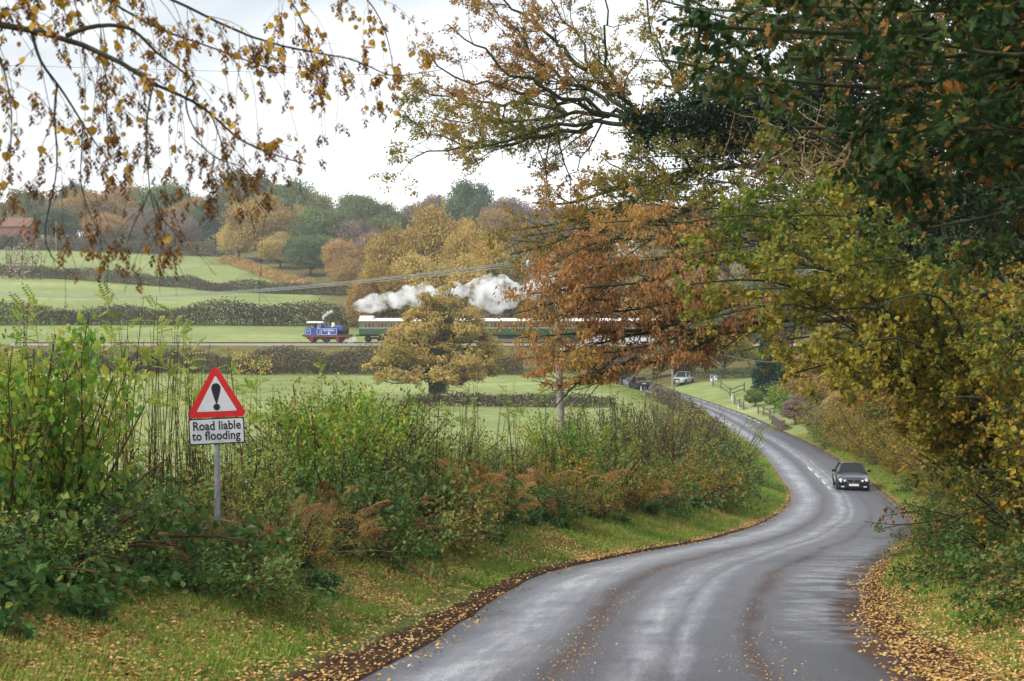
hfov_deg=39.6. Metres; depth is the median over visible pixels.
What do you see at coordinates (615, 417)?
grey green bush
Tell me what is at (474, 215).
dark green tree
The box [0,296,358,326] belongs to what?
field hedge
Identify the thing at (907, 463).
yellow leaved bush
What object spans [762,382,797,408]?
hazel bush
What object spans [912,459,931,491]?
yellow leaved bush
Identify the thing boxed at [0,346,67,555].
hazel bush
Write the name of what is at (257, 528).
dead bracken
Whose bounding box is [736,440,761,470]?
grey green bush
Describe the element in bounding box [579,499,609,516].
nettle patch
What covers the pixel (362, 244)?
bare tree
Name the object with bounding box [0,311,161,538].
hazel bush
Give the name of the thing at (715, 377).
roadside board
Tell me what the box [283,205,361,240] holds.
green tree
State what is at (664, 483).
dead bracken
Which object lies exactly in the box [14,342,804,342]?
railway track
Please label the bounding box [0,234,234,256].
field hedge
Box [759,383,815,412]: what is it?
hazel bush
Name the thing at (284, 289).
overhead wire
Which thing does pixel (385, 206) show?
olive tree
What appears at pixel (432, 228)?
golden oak tree
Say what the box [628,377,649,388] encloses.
dark car
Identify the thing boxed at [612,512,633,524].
nettle patch
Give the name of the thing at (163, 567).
nettle patch
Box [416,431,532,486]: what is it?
hawthorn bush
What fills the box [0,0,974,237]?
sky
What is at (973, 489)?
hawthorn bush
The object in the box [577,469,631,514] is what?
dead bracken
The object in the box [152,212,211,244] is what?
bare tree
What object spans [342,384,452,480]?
hawthorn bush
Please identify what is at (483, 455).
hawthorn bush
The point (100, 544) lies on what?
nettle patch
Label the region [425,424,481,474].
hawthorn bush
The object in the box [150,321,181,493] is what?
bare sapling
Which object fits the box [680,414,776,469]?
hawthorn bush
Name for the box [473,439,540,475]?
hawthorn bush
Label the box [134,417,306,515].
hawthorn bush
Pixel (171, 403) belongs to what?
ash sapling
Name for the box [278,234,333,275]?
green tree
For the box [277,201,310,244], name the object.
golden oak tree
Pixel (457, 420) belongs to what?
hawthorn bush
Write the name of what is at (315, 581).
nettle patch
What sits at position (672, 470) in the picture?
yellow leaved bush
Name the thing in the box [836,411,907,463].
yellow leaved bush
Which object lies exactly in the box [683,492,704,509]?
nettle patch
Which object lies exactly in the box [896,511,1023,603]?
bramble bush
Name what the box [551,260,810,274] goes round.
overhead wire
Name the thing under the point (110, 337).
ash sapling
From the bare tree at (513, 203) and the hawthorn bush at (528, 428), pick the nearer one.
the hawthorn bush at (528, 428)
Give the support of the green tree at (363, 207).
on the ground at (48, 288)
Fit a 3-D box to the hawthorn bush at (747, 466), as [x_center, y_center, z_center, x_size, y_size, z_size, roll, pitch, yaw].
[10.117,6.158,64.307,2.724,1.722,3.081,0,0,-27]
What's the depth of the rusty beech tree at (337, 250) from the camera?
364.92 m
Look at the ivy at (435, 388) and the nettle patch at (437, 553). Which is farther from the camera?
the ivy at (435, 388)
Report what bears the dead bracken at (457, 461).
on the ground at (48, 288)
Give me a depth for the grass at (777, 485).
16.27 m
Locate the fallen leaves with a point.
(116, 661)
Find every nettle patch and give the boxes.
[0,548,40,619]
[0,554,35,591]
[0,607,49,647]
[56,588,121,624]
[61,552,124,582]
[63,527,125,561]
[121,546,176,577]
[147,534,196,570]
[165,565,216,596]
[178,523,268,571]
[283,539,321,570]
[295,566,350,598]
[395,523,420,542]
[413,538,450,561]
[477,524,512,544]
[521,509,543,528]
[526,500,564,520]
[545,514,575,533]
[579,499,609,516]
[587,491,620,512]
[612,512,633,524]
[635,497,666,518]
[663,508,685,519]
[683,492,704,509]
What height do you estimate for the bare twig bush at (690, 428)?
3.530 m
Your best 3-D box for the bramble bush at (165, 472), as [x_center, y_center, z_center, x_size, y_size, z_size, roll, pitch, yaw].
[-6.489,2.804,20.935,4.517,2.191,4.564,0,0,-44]
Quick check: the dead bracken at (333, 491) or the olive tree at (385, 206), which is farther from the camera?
the olive tree at (385, 206)
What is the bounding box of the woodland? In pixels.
[38,201,792,242]
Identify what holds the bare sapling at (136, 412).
on the ground at (48, 288)
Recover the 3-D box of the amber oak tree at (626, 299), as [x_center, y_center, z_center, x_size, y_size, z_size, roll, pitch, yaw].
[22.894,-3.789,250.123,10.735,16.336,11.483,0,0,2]
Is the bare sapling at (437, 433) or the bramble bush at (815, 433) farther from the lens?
the bramble bush at (815, 433)
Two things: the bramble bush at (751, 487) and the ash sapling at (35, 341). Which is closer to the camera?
the ash sapling at (35, 341)
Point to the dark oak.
(983, 34)
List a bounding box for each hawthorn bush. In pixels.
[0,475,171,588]
[0,502,47,600]
[74,434,258,490]
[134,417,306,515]
[136,445,298,532]
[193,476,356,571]
[208,383,429,483]
[223,370,406,485]
[241,373,427,455]
[243,372,441,459]
[263,413,428,523]
[315,401,503,475]
[316,387,472,473]
[340,411,486,485]
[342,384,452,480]
[402,412,495,464]
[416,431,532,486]
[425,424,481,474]
[426,431,504,468]
[428,439,530,474]
[429,435,515,474]
[435,437,577,499]
[438,432,537,477]
[449,439,522,470]
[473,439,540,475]
[491,418,621,456]
[493,440,555,476]
[508,417,672,499]
[510,469,597,522]
[513,404,625,458]
[519,403,642,458]
[534,456,641,518]
[564,413,663,458]
[573,399,683,459]
[606,402,709,463]
[644,408,727,454]
[671,409,731,455]
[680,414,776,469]
[683,420,764,478]
[705,459,777,490]
[799,402,824,427]
[803,400,846,438]
[828,432,862,451]
[836,438,870,454]
[853,447,884,465]
[899,454,922,472]
[900,469,925,492]
[908,418,968,501]
[923,470,969,513]
[925,447,1022,516]
[926,452,1009,534]
[933,467,999,511]
[961,495,1022,542]
[984,481,1023,548]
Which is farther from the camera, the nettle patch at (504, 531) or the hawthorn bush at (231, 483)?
the nettle patch at (504, 531)
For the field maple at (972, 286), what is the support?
on the ground at (48, 288)
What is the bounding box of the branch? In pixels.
[864,503,993,553]
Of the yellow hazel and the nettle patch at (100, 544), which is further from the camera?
the yellow hazel
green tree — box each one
[27,205,83,238]
[46,178,97,238]
[133,179,197,222]
[181,195,231,243]
[259,177,322,212]
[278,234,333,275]
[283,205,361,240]
[325,190,382,227]
[363,214,404,237]
[373,208,413,229]
[442,175,495,223]
[466,205,484,235]
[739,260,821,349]
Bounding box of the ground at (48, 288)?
[0,236,1023,680]
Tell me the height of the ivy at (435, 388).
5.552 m
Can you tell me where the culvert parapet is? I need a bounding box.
[771,414,785,430]
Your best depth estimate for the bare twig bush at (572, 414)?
58.58 m
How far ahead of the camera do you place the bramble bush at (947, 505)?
33.97 m
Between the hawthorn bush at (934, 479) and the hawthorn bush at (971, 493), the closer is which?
the hawthorn bush at (971, 493)
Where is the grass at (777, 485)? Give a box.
[0,439,1023,680]
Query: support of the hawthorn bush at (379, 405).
on the ground at (48, 288)
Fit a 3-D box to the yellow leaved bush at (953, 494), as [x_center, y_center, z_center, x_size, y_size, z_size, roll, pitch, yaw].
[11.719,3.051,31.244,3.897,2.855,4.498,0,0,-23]
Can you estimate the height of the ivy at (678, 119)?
6.433 m
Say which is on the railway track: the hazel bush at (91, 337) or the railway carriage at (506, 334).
the railway carriage at (506, 334)
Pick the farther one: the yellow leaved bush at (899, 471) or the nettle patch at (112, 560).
the yellow leaved bush at (899, 471)
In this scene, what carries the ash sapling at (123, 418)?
on the ground at (48, 288)
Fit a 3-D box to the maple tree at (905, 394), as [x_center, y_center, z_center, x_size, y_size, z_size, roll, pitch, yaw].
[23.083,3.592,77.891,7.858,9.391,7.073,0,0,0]
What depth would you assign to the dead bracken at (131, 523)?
16.45 m
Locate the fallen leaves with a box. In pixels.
[0,431,1023,680]
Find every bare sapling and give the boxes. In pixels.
[77,303,102,507]
[85,335,127,514]
[110,320,147,515]
[114,297,151,486]
[136,348,178,507]
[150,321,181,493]
[169,358,207,505]
[171,330,209,494]
[212,372,244,508]
[271,389,289,510]
[393,380,410,480]
[426,381,453,473]
[454,378,479,482]
[457,386,479,491]
[488,395,505,472]
[504,389,519,476]
[538,398,553,480]
[563,390,581,463]
[594,388,612,460]
[639,389,650,463]
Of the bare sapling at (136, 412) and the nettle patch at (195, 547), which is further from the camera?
the bare sapling at (136, 412)
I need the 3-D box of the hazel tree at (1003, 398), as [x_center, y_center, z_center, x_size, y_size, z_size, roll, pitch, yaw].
[12.429,2.058,35.977,4.230,6.691,4.770,0,0,0]
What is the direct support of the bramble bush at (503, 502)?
on the ground at (48, 288)
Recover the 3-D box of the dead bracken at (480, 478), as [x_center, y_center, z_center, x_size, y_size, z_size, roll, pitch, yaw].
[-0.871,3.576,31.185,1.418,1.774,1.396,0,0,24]
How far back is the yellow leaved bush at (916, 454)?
66.49 m
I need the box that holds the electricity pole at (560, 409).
[524,255,575,461]
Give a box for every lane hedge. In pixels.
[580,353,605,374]
[646,383,739,471]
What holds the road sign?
on the ground at (48, 288)
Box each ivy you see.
[424,349,447,394]
[618,39,959,235]
[671,45,1023,305]
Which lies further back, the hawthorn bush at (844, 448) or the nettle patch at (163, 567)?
the hawthorn bush at (844, 448)
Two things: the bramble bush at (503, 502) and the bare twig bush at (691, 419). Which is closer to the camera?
the bramble bush at (503, 502)
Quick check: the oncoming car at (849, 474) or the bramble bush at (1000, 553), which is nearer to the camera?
the bramble bush at (1000, 553)
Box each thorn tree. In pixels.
[599,348,641,384]
[640,343,670,379]
[807,406,828,425]
[824,379,867,422]
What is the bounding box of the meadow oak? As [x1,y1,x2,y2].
[361,281,505,400]
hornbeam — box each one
[0,0,480,321]
[493,180,1022,425]
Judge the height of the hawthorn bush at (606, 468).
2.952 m
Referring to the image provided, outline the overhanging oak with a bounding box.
[366,0,1009,507]
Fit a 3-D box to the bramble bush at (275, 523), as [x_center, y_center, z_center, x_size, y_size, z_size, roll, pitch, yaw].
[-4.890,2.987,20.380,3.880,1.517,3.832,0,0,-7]
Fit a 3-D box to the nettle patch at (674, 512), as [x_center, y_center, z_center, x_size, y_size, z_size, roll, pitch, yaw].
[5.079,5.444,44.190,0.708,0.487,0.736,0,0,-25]
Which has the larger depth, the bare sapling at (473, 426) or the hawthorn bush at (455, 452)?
the hawthorn bush at (455, 452)
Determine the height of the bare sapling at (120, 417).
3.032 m
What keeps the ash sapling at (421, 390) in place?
on the ground at (48, 288)
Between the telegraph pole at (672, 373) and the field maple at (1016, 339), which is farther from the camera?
the telegraph pole at (672, 373)
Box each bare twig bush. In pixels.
[514,403,649,457]
[590,386,715,469]
[610,397,724,457]
[639,402,724,449]
[658,412,717,455]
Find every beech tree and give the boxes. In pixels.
[51,189,129,238]
[78,211,138,240]
[100,180,145,240]
[163,195,209,244]
[319,237,363,272]
[326,257,364,286]
[340,279,383,322]
[461,208,520,244]
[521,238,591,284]
[568,256,636,317]
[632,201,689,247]
[655,322,702,370]
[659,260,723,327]
[683,331,758,373]
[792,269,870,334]
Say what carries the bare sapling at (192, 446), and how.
on the ground at (48, 288)
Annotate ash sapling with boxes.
[0,302,49,524]
[6,291,104,515]
[8,282,67,434]
[51,333,124,478]
[82,280,148,491]
[85,320,136,503]
[98,315,146,522]
[127,293,179,519]
[146,308,206,506]
[156,305,207,531]
[158,317,207,493]
[176,356,213,482]
[215,344,265,498]
[242,356,273,508]
[250,384,294,511]
[308,357,331,452]
[327,381,359,475]
[411,380,427,474]
[435,385,477,473]
[457,397,485,480]
[489,384,528,489]
[527,385,553,465]
[616,389,637,468]
[669,414,682,449]
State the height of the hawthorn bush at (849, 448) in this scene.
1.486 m
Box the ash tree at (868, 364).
[786,325,886,372]
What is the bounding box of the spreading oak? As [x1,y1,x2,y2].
[502,130,1009,307]
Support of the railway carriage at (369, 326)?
on the railway track
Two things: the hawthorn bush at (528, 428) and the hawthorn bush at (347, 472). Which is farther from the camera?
the hawthorn bush at (528, 428)
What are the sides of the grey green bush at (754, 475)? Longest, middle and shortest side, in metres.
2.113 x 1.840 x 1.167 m
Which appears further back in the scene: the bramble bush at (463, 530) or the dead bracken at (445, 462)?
the dead bracken at (445, 462)
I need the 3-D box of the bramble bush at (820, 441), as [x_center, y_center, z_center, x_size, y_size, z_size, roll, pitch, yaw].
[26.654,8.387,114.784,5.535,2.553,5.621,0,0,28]
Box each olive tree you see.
[0,186,56,223]
[0,212,44,236]
[211,167,276,212]
[305,190,335,213]
[370,200,397,220]
[481,253,540,317]
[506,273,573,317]
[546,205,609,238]
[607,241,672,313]
[682,198,729,234]
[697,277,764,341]
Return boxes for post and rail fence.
[712,377,744,396]
[734,396,743,409]
[757,404,774,419]
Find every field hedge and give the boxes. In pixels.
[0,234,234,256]
[0,264,349,295]
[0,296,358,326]
[0,343,522,374]
[406,390,616,407]
[688,364,759,378]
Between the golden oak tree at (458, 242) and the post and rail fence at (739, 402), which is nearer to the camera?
the post and rail fence at (739, 402)
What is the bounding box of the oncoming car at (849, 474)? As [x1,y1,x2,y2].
[832,461,870,489]
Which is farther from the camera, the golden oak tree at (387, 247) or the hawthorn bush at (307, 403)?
the golden oak tree at (387, 247)
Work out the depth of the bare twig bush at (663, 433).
60.47 m
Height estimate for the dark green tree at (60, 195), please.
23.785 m
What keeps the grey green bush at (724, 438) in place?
on the ground at (48, 288)
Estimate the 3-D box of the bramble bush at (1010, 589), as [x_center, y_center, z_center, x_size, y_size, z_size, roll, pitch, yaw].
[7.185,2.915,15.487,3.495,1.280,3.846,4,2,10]
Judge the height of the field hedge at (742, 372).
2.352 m
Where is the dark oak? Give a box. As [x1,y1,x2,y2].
[656,0,1023,298]
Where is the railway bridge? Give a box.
[583,336,693,374]
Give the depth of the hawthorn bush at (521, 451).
48.07 m
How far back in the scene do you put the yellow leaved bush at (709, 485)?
51.80 m
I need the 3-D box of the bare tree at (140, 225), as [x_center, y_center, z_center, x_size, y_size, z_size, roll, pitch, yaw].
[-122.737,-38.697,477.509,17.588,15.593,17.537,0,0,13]
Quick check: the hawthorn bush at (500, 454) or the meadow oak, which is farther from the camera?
the meadow oak
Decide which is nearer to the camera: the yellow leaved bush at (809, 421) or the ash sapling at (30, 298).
the ash sapling at (30, 298)
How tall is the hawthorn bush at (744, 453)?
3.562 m
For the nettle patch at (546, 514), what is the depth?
34.50 m
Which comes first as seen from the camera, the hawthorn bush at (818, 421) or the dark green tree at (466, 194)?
the hawthorn bush at (818, 421)
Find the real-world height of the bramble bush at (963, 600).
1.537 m
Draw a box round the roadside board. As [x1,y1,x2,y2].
[710,375,716,381]
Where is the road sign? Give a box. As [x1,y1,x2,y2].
[188,368,244,538]
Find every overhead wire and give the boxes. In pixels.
[0,260,561,297]
[1,262,525,296]
[3,260,526,295]
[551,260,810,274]
[604,261,820,275]
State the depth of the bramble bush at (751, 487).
54.88 m
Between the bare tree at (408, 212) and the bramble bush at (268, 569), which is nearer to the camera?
the bramble bush at (268, 569)
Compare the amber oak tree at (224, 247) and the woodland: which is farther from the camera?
the woodland
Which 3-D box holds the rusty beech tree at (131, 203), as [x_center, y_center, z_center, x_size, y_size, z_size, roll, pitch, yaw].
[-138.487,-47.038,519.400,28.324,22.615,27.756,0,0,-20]
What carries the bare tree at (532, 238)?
on the ground at (48, 288)
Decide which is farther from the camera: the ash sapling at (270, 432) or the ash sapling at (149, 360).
the ash sapling at (270, 432)
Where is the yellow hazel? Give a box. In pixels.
[670,161,1023,549]
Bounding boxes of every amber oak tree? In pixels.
[210,217,258,257]
[256,231,293,268]
[384,248,453,317]
[432,251,498,321]
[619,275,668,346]
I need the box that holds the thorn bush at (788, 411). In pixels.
[778,394,809,424]
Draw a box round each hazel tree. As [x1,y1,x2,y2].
[776,348,846,405]
[925,294,1021,492]
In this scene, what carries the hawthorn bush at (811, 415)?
on the ground at (48, 288)
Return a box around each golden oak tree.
[217,192,296,261]
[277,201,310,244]
[345,257,410,326]
[357,216,429,317]
[397,198,484,284]
[433,215,492,310]
[467,227,514,317]
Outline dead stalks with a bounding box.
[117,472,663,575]
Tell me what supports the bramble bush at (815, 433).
on the ground at (48, 288)
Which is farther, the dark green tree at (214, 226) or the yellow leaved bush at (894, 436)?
the dark green tree at (214, 226)
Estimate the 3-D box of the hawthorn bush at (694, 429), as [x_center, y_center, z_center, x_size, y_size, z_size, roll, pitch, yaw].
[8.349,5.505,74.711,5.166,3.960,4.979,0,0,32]
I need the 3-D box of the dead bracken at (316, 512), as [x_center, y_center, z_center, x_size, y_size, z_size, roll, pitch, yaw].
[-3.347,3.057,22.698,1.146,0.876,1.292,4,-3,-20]
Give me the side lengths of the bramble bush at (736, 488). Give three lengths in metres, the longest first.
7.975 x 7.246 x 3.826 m
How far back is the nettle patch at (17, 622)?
11.11 m
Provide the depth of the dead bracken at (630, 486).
42.61 m
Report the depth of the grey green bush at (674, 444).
61.96 m
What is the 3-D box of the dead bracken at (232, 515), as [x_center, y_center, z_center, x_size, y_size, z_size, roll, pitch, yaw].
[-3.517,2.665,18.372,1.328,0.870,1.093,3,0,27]
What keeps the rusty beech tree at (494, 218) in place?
on the ground at (48, 288)
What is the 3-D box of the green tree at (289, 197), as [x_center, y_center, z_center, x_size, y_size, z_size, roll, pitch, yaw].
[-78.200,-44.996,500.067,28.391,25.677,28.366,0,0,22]
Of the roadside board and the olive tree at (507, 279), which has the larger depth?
the olive tree at (507, 279)
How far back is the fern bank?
385.91 m
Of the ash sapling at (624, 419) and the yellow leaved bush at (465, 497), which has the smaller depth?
the yellow leaved bush at (465, 497)
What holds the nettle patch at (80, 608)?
on the ground at (48, 288)
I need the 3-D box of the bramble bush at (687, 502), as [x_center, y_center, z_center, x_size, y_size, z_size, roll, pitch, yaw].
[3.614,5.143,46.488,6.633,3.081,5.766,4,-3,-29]
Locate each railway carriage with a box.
[356,316,455,341]
[460,317,554,341]
[561,317,655,341]
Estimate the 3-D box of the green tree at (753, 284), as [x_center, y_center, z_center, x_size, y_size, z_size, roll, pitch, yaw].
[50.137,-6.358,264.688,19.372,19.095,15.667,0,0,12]
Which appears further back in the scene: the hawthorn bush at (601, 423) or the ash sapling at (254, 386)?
the hawthorn bush at (601, 423)
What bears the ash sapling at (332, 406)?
on the ground at (48, 288)
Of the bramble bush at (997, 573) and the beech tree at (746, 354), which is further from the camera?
the beech tree at (746, 354)
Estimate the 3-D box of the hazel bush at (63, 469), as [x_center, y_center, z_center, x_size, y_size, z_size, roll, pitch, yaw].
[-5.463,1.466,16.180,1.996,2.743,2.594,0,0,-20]
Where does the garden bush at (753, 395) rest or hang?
on the ground at (48, 288)
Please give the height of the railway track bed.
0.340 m
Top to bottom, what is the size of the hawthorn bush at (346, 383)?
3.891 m
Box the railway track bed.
[10,343,801,345]
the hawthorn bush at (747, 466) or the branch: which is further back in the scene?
the hawthorn bush at (747, 466)
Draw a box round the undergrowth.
[0,420,1023,623]
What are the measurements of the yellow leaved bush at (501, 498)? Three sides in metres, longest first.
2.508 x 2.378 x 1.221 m
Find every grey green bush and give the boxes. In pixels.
[564,391,683,468]
[618,398,699,465]
[706,427,741,457]
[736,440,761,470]
[751,467,772,484]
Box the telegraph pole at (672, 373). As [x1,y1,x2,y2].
[671,327,673,387]
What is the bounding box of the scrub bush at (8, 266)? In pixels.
[0,237,47,279]
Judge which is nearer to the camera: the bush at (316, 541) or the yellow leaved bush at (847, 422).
the bush at (316, 541)
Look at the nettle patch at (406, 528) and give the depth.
25.57 m
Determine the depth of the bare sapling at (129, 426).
20.31 m
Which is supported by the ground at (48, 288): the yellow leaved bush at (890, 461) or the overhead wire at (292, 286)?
the yellow leaved bush at (890, 461)
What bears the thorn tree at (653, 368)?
on the ground at (48, 288)
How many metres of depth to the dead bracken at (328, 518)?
21.70 m
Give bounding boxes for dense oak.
[644,0,1023,339]
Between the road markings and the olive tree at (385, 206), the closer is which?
the road markings
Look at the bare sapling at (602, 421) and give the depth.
47.66 m
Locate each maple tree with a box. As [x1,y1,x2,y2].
[842,360,909,434]
[864,347,921,447]
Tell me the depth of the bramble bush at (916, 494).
57.66 m
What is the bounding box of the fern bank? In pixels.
[216,254,319,287]
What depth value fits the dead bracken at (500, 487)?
32.82 m
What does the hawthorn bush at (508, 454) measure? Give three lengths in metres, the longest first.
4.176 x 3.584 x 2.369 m
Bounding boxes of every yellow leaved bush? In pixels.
[384,477,481,525]
[442,476,531,525]
[484,443,601,512]
[594,457,668,511]
[607,444,702,500]
[661,448,750,506]
[791,397,828,427]
[801,401,858,431]
[805,418,816,431]
[813,408,860,440]
[818,399,864,442]
[822,430,856,451]
[828,413,888,442]
[830,404,884,448]
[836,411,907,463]
[845,411,897,444]
[847,431,872,457]
[852,406,905,454]
[860,419,918,466]
[867,412,917,460]
[879,450,904,474]
[881,423,931,481]
[885,417,931,481]
[886,443,919,477]
[890,421,948,495]
[910,434,937,473]
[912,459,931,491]
[913,454,942,492]
[914,441,1004,513]
[915,417,960,495]
[917,468,960,511]
[930,484,970,510]
[995,416,1023,564]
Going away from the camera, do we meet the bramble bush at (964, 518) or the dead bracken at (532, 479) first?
the bramble bush at (964, 518)
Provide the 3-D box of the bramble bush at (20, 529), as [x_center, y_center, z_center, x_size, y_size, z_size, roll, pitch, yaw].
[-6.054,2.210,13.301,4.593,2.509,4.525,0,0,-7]
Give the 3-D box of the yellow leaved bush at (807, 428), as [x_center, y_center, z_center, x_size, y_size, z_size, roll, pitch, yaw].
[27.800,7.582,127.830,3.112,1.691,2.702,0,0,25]
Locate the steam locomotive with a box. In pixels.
[302,321,352,341]
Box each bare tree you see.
[122,205,166,241]
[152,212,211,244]
[329,217,379,247]
[351,229,381,267]
[394,201,426,234]
[415,192,449,216]
[478,194,536,236]
[493,225,545,272]
[514,204,573,240]
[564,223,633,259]
[601,199,631,240]
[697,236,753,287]
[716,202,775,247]
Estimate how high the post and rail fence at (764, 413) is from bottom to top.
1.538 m
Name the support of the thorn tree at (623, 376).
on the ground at (48, 288)
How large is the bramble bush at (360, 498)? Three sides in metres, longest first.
5.912 x 5.372 x 2.766 m
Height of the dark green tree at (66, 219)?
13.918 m
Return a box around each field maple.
[905,253,1023,542]
[910,264,1023,485]
[939,313,1019,473]
[959,281,1023,453]
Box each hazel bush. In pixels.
[0,299,110,550]
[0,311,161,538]
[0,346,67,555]
[0,349,119,539]
[3,397,157,490]
[244,394,421,482]
[257,388,383,504]
[273,383,413,499]
[318,386,411,473]
[527,408,590,484]
[553,421,641,472]
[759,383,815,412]
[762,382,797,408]
[764,386,815,415]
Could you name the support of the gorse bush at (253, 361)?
on the ground at (48, 288)
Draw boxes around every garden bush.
[744,388,765,405]
[763,392,776,406]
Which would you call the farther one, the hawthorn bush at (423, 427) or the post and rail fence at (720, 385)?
the post and rail fence at (720, 385)
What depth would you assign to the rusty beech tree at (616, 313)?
258.69 m
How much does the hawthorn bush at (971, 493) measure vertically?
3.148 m
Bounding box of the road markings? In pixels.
[694,398,844,531]
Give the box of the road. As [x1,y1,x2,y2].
[360,375,923,680]
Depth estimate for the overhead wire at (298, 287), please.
63.25 m
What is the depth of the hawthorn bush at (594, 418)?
53.81 m
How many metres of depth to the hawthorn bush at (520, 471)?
39.59 m
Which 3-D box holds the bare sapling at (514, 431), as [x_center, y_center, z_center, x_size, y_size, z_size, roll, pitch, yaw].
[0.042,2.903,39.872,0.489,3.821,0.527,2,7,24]
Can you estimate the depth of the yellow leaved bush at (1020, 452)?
18.66 m
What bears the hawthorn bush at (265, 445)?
on the ground at (48, 288)
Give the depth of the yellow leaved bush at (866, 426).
100.01 m
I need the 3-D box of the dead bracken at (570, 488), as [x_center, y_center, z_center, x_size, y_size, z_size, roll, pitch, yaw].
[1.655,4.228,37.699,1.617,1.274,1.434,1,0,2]
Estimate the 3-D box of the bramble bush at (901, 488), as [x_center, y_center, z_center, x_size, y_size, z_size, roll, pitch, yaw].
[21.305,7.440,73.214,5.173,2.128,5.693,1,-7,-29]
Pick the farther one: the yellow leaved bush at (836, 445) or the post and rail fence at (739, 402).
the post and rail fence at (739, 402)
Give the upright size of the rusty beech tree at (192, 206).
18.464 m
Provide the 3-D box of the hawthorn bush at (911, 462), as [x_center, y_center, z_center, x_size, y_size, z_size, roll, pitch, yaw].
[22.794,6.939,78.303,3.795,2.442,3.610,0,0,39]
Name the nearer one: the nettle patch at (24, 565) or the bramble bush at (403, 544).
the nettle patch at (24, 565)
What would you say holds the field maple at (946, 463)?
on the ground at (48, 288)
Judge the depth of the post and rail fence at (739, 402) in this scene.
159.93 m
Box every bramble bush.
[0,444,109,602]
[0,457,301,599]
[22,479,261,576]
[94,537,343,624]
[102,453,235,552]
[110,538,280,600]
[111,499,301,572]
[132,441,428,562]
[178,430,448,525]
[270,451,505,548]
[286,475,462,589]
[338,484,518,561]
[394,474,523,537]
[428,465,582,530]
[497,442,631,497]
[499,439,676,510]
[557,456,729,520]
[589,427,767,515]
[661,439,773,505]
[712,468,773,513]
[805,427,824,440]
[807,429,842,449]
[872,487,968,536]
[876,504,1008,564]
[882,521,1016,585]
[887,474,922,493]
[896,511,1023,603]
[896,517,1022,578]
[906,485,939,514]
[913,509,986,533]
[916,497,1001,530]
[937,529,1023,619]
[942,497,1008,533]
[943,517,1008,544]
[944,535,1023,631]
[947,502,1009,535]
[947,537,1023,603]
[948,510,995,526]
[963,544,1017,581]
[992,565,1023,618]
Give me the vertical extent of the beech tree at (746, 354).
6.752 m
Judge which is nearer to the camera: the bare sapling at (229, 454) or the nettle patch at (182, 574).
the nettle patch at (182, 574)
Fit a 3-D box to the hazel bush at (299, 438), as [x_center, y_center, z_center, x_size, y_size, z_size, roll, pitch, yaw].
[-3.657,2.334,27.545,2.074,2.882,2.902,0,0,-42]
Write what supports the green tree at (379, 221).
on the ground at (48, 288)
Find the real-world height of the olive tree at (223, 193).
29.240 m
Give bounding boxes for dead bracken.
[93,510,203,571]
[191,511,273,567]
[210,517,284,556]
[220,507,287,541]
[260,494,340,548]
[283,503,340,534]
[290,501,364,570]
[309,481,360,527]
[326,500,389,553]
[383,495,434,534]
[410,484,469,520]
[435,457,509,519]
[443,455,472,478]
[447,482,486,518]
[467,466,510,504]
[487,479,541,521]
[515,468,581,519]
[517,462,550,483]
[548,474,603,513]
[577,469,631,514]
[587,474,639,512]
[603,471,654,505]
[630,471,671,505]
[636,467,679,502]
[663,475,700,504]
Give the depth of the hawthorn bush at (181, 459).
24.75 m
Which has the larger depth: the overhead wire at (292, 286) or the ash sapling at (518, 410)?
the overhead wire at (292, 286)
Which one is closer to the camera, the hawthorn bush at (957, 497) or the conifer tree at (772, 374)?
the hawthorn bush at (957, 497)
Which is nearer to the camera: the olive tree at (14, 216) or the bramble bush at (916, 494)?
the bramble bush at (916, 494)
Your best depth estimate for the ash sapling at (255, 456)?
24.01 m
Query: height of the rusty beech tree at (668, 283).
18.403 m
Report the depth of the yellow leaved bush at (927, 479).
55.65 m
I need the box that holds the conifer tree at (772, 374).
[750,313,801,397]
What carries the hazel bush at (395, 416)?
on the ground at (48, 288)
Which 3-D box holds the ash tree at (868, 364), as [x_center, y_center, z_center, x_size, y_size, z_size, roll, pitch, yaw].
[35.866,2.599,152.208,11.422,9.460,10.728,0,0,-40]
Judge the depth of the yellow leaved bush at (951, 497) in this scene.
44.87 m
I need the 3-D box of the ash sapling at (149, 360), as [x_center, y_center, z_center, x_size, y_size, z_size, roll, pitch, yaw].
[-4.853,1.250,19.317,0.723,3.806,1.034,2,0,23]
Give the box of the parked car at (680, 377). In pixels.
[671,371,694,383]
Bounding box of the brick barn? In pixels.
[0,218,37,247]
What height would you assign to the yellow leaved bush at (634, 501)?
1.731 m
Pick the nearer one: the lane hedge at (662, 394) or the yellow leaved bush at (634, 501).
the yellow leaved bush at (634, 501)
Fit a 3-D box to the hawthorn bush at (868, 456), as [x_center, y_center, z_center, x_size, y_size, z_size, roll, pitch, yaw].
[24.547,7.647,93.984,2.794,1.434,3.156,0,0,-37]
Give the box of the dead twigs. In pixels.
[724,93,890,230]
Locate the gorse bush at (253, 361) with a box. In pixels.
[228,349,276,374]

